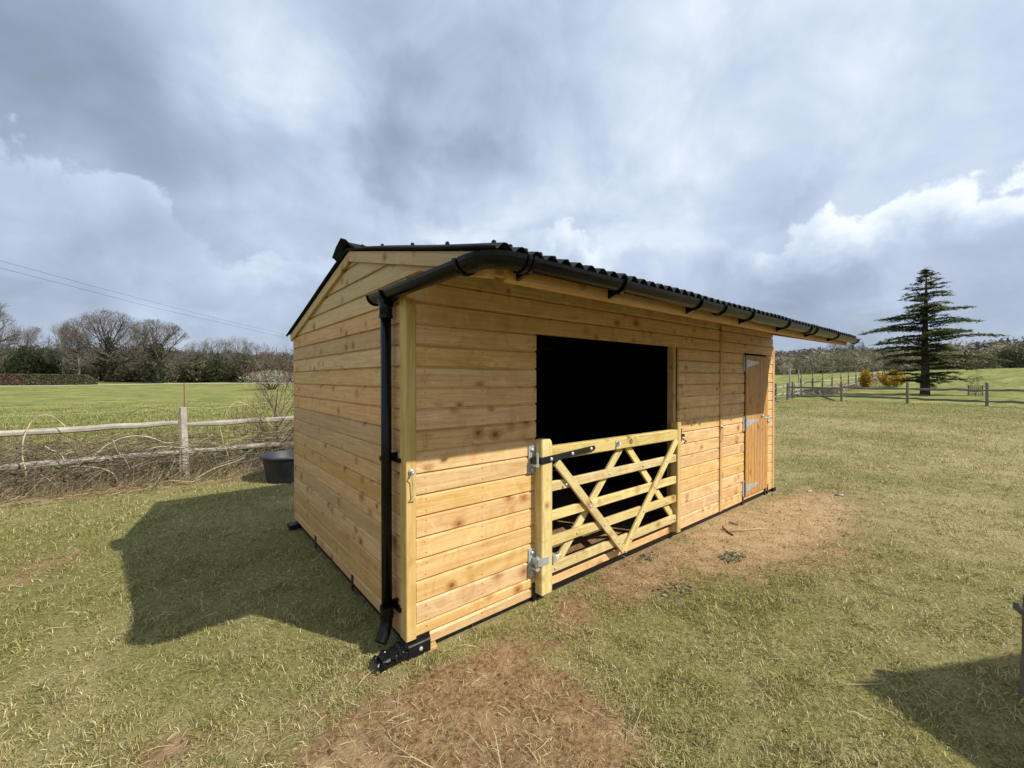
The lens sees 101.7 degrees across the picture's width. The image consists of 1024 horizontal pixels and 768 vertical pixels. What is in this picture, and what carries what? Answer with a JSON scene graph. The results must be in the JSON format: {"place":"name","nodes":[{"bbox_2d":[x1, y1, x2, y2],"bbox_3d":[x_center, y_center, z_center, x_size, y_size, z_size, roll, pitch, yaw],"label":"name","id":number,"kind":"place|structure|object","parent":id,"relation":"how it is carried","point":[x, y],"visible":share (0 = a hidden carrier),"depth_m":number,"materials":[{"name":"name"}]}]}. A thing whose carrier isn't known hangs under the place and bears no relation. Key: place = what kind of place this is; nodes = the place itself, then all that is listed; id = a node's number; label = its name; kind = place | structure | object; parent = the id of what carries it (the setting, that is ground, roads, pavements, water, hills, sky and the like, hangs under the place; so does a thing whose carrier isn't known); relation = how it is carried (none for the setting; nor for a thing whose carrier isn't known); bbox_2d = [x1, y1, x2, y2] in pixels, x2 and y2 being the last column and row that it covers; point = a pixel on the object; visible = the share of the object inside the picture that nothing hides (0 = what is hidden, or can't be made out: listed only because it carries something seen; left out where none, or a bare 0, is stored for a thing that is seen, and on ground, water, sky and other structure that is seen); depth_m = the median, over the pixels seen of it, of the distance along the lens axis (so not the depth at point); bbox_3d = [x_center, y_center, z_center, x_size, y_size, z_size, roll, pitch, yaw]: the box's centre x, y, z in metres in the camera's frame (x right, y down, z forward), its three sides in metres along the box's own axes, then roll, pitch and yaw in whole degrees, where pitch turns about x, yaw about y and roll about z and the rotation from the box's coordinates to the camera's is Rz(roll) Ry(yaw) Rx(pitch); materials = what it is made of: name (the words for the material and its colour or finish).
{"place":"outdoors","nodes":[
{"label":"outdoors","id":0,"kind":"place"},
{"bbox_2d":[2,268,280,336],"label":"overhead cable","id":1,"kind":"object","parent":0,"point":[118,298],"visible":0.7,"depth_m":54.11,"materials":[{"name":"grey plastic"}]},
{"bbox_2d":[3,261,288,335],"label":"overhead cable","id":2,"kind":"object","parent":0,"point":[128,295],"visible":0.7,"depth_m":54.80,"materials":[{"name":"grey plastic"}]},
{"bbox_2d":[0,365,1023,767],"bbox_3d":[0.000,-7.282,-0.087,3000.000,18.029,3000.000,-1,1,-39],"label":"ground","id":3,"kind":"structure","parent":0,"point":[116,393],"depth_m":2.88,"materials":[{"name":"green plant"}]},
{"bbox_2d":[0,304,23,363],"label":"oak tree","id":4,"kind":"object","parent":3,"relation":"on","point":[13,336],"visible":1,"depth_m":65.63,"materials":[{"name":"brown plant"}]},
{"bbox_2d":[0,325,57,362],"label":"bare tree","id":5,"kind":"object","parent":3,"relation":"on","point":[27,339],"visible":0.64,"depth_m":92.20,"materials":[{"name":"brown plant"}]},
{"bbox_2d":[1,344,67,373],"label":"holly thicket","id":6,"kind":"object","parent":3,"relation":"on","point":[18,362],"visible":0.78,"depth_m":86.48,"materials":[{"name":"green plant"}]},
{"bbox_2d":[0,373,98,384],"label":"hedge","id":7,"kind":"object","parent":3,"relation":"on","point":[45,379],"visible":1,"depth_m":67.69,"materials":[{"name":"brown plant"}]},
{"bbox_2d":[43,320,80,373],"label":"ash tree","id":8,"kind":"object","parent":3,"relation":"on","point":[61,358],"visible":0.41,"depth_m":83.13,"materials":[{"name":"brown plant"}]},
{"bbox_2d":[57,330,96,373],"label":"ash tree","id":9,"kind":"object","parent":3,"relation":"on","point":[78,354],"visible":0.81,"depth_m":79.76,"materials":[{"name":"brown plant"}]},
{"bbox_2d":[55,309,153,381],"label":"oak tree","id":10,"kind":"object","parent":3,"relation":"on","point":[109,359],"visible":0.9,"depth_m":82.51,"materials":[{"name":"brown plant"}]},
{"bbox_2d":[103,482,135,490],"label":"dead leaves","id":11,"kind":"object","parent":3,"relation":"on","point":[118,483],"visible":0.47,"depth_m":6.46,"materials":[{"name":"brown plant"}]},
{"bbox_2d":[0,382,291,416],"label":"electric fence","id":12,"kind":"object","parent":3,"relation":"on","point":[129,410],"visible":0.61,"depth_m":8.62,"materials":[{"name":"white"}]},
{"bbox_2d":[0,407,293,507],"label":"undergrowth","id":13,"kind":"object","parent":3,"relation":"on","point":[153,474],"visible":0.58,"depth_m":6.69,"materials":[{"name":"brown plant"}]},
{"bbox_2d":[0,349,293,382],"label":"underwood","id":14,"kind":"object","parent":3,"relation":"on","point":[202,369],"visible":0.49,"depth_m":89.84,"materials":[{"name":"green plant"}]},
{"bbox_2d":[0,407,293,488],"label":"split rail fence","id":15,"kind":"object","parent":3,"relation":"on","point":[182,422],"visible":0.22,"depth_m":7.04,"materials":[{"name":"grey wood"}]},
{"bbox_2d":[1,402,292,488],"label":"bramble","id":16,"kind":"object","parent":3,"relation":"on","point":[130,436],"visible":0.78,"depth_m":6.79,"materials":[{"name":"plant"}]},
{"bbox_2d":[114,319,196,383],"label":"oak tree","id":17,"kind":"object","parent":3,"relation":"on","point":[155,363],"visible":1,"depth_m":80.71,"materials":[{"name":"brown plant"}]},
{"bbox_2d":[181,340,215,366],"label":"bare tree","id":18,"kind":"object","parent":3,"relation":"on","point":[191,351],"visible":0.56,"depth_m":95.30,"materials":[{"name":"brown plant"}]},
{"bbox_2d":[189,461,208,473],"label":"dead leaves","id":19,"kind":"object","parent":3,"relation":"on","point":[192,470],"visible":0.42,"depth_m":7.38,"materials":[{"name":"brown plant"}]},
{"bbox_2d":[198,337,234,381],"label":"bare tree","id":20,"kind":"object","parent":3,"relation":"on","point":[218,354],"visible":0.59,"depth_m":95.36,"materials":[{"name":"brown plant"}]},
{"bbox_2d":[218,336,254,380],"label":"bare tree","id":21,"kind":"object","parent":3,"relation":"on","point":[237,348],"visible":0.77,"depth_m":93.22,"materials":[{"name":"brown plant"}]},
{"bbox_2d":[241,342,272,368],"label":"bare tree","id":22,"kind":"object","parent":3,"relation":"on","point":[257,352],"visible":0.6,"depth_m":97.45,"materials":[{"name":"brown plant"}]},
{"bbox_2d":[229,345,293,450],"bbox_3d":[-4.583,0.559,8.242,1.802,2.739,1.781,0,1,33],"label":"bare shrub","id":23,"kind":"object","parent":3,"relation":"on","point":[270,399],"visible":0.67,"depth_m":8.03,"materials":[{"name":"plant"}]},
{"bbox_2d":[239,370,292,389],"bbox_3d":[-35.543,-0.565,61.911,8.476,3.197,8.621,-1,1,-39],"label":"blackthorn","id":24,"kind":"object","parent":3,"relation":"on","point":[258,374],"visible":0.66,"depth_m":61.11,"materials":[{"name":"brown plant"}]},
{"bbox_2d":[259,449,293,483],"bbox_3d":[-3.812,1.411,7.160,0.904,0.440,0.904,-1,1,-39],"label":"garden tub","id":25,"kind":"object","parent":3,"relation":"on","point":[278,467],"visible":0.59,"depth_m":6.81,"materials":[{"name":"black plastic"}]},
{"bbox_2d":[2,460,999,767],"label":"soil crumbs","id":26,"kind":"object","parent":3,"relation":"on","point":[434,756],"visible":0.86,"depth_m":2.20,"materials":[{"name":"brown soil"}]},
{"bbox_2d":[3,456,1018,767],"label":"chaff","id":27,"kind":"object","parent":3,"relation":"on","point":[483,684],"visible":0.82,"depth_m":2.16,"materials":[{"name":"plant"}]},
{"bbox_2d":[0,420,1023,767],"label":"straw","id":28,"kind":"object","parent":3,"relation":"on","point":[498,658],"visible":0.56,"depth_m":2.26,"materials":[{"name":"beige plant"}]},
{"bbox_2d":[0,337,1023,372],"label":"woodland","id":29,"kind":"object","parent":3,"relation":"on","point":[779,353],"visible":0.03,"depth_m":180.66,"materials":[{"name":"green plant"}]},
{"bbox_2d":[286,238,859,672],"bbox_3d":[0.981,0.252,5.220,6.303,2.797,4.106,-1,1,-39],"label":"field shelter","id":30,"kind":"object","parent":3,"relation":"on","point":[457,407],"visible":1,"depth_m":3.18,"materials":[{"name":"brown wood"}]},
{"bbox_2d":[742,355,770,496],"bbox_3d":[3.482,0.563,5.943,0.950,1.935,0.094,-1,1,-39],"label":"door","id":31,"kind":"structure","parent":30,"relation":"in","point":[756,418],"depth_m":5.86,"materials":[{"name":"wood"}]},
{"bbox_2d":[636,552,658,561],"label":"weeds","id":32,"kind":"object","parent":3,"relation":"on","point":[643,555],"visible":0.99,"depth_m":3.99,"materials":[{"name":"green plant"}]},
{"bbox_2d":[654,583,693,600],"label":"weeds","id":33,"kind":"object","parent":3,"relation":"on","point":[677,597],"visible":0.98,"depth_m":3.32,"materials":[{"name":"green plant"}]},
{"bbox_2d":[719,550,745,562],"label":"weeds","id":34,"kind":"object","parent":3,"relation":"on","point":[732,557],"visible":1,"depth_m":3.98,"materials":[{"name":"green plant"}]},
{"bbox_2d":[731,528,766,531],"bbox_3d":[2.671,1.637,4.685,0.459,0.019,0.019,0,1,-9],"label":"twig","id":35,"kind":"object","parent":3,"relation":"on","point":[748,529],"visible":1,"depth_m":4.67,"materials":[{"name":"wood"}]},
{"bbox_2d":[775,383,789,399],"bbox_3d":[20.319,0.670,32.620,9.368,1.413,0.191,-1,1,-42],"label":"paddock fence","id":36,"kind":"object","parent":3,"relation":"on","point":[776,394],"visible":0.3,"depth_m":33.73,"materials":[{"name":"grey wood"}]},
{"bbox_2d":[789,368,790,397],"bbox_3d":[24.796,-0.015,37.212,0.176,2.767,0.146,-1,1,-39],"label":"fence pole","id":37,"kind":"object","parent":3,"relation":"on","point":[790,379],"visible":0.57,"depth_m":37.15,"materials":[{"name":"grey wood"}]},
{"bbox_2d":[791,379,801,398],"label":"wicket gate","id":38,"kind":"structure","parent":3,"relation":"on","point":[793,390],"depth_m":36.38,"materials":[{"name":"grey wood"}]},
{"bbox_2d":[799,390,835,400],"bbox_3d":[27.420,0.964,37.667,0.174,0.634,10.565,0,1,22],"label":"fence rail","id":39,"kind":"object","parent":3,"relation":"on","point":[817,394],"visible":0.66,"depth_m":37.50,"materials":[{"name":"grey wood"}]},
{"bbox_2d":[825,344,842,349],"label":"skyline tree","id":40,"kind":"object","parent":3,"relation":"on","point":[838,346],"visible":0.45,"depth_m":328.73,"materials":[{"name":"brown plant"}]},
{"bbox_2d":[801,362,882,390],"bbox_3d":[50.411,-1.502,61.442,53.111,5.036,0.377,-1,1,-41],"label":"fence","id":41,"kind":"object","parent":3,"relation":"on","point":[832,379],"visible":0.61,"depth_m":53.45,"materials":[{"name":"grey wood"}]},
{"bbox_2d":[844,337,864,350],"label":"skyline tree","id":42,"kind":"object","parent":3,"relation":"on","point":[850,345],"visible":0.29,"depth_m":318.07,"materials":[{"name":"brown plant"}]},
{"bbox_2d":[858,366,872,386],"bbox_3d":[47.506,-0.855,56.002,1.696,3.057,1.838,0,1,24],"label":"forsythia","id":43,"kind":"object","parent":3,"relation":"on","point":[864,379],"visible":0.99,"depth_m":55.74,"materials":[{"name":"yellow plant"}]},
{"bbox_2d":[874,367,908,386],"bbox_3d":[52.916,-0.969,58.066,3.751,2.872,3.700,1,1,40],"label":"forsythia","id":44,"kind":"object","parent":3,"relation":"on","point":[885,379],"visible":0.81,"depth_m":57.76,"materials":[{"name":"yellow plant"}]},
{"bbox_2d":[775,339,1023,374],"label":"scrub","id":45,"kind":"object","parent":3,"relation":"on","point":[839,361],"visible":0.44,"depth_m":130.64,"materials":[{"name":"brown plant"}]},
{"bbox_2d":[786,382,1023,406],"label":"paddock fence","id":46,"kind":"object","parent":3,"relation":"on","point":[907,398],"visible":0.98,"depth_m":28.69,"materials":[{"name":"brown wood"}]},
{"bbox_2d":[855,267,1011,394],"bbox_3d":[42.428,-5.358,42.868,8.959,13.311,11.371,0,1,-27],"label":"cedar tree","id":47,"kind":"object","parent":3,"relation":"on","point":[924,319],"visible":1,"depth_m":42.57,"materials":[{"name":"green plant"}]},
{"bbox_2d":[948,349,974,368],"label":"thorn bush","id":48,"kind":"object","parent":3,"relation":"on","point":[963,366],"visible":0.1,"depth_m":122.96,"materials":[{"name":"green plant"}]},
{"bbox_2d":[968,385,982,395],"bbox_3d":[44.481,0.639,40.013,0.967,1.050,0.963,-1,1,-39],"label":"tree guard","id":49,"kind":"object","parent":3,"relation":"on","point":[973,391],"visible":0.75,"depth_m":40.04,"materials":[{"name":"brown wood"}]},
{"bbox_2d":[966,375,986,395],"bbox_3d":[44.496,0.241,39.990,1.602,2.348,1.510,1,1,39],"label":"sapling","id":50,"kind":"object","parent":3,"relation":"on","point":[976,378],"visible":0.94,"depth_m":39.96,"materials":[{"name":"green plant"}]},
{"bbox_2d":[964,342,997,367],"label":"thorn bush","id":51,"kind":"object","parent":3,"relation":"on","point":[978,348],"visible":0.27,"depth_m":122.02,"materials":[{"name":"green plant"}]},
{"bbox_2d":[994,345,1023,367],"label":"bush","id":52,"kind":"object","parent":3,"relation":"on","point":[1014,359],"visible":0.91,"depth_m":107.44,"materials":[{"name":"green plant"}]},
{"bbox_2d":[1013,592,1023,698],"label":"timber stub","id":53,"kind":"object","parent":3,"relation":"on","point":[1018,607],"visible":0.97,"depth_m":2.21,"materials":[{"name":"wood"}]},
{"bbox_2d":[0,0,1023,356],"label":"sky","id":54,"kind":"structure","parent":0,"point":[800,160],"materials":[{"name":"grey"}]},
{"bbox_2d":[783,376,890,395],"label":"dry grass","id":55,"kind":"structure","parent":0,"point":[828,391],"depth_m":49.57,"materials":[{"name":"plant"}]}
]}

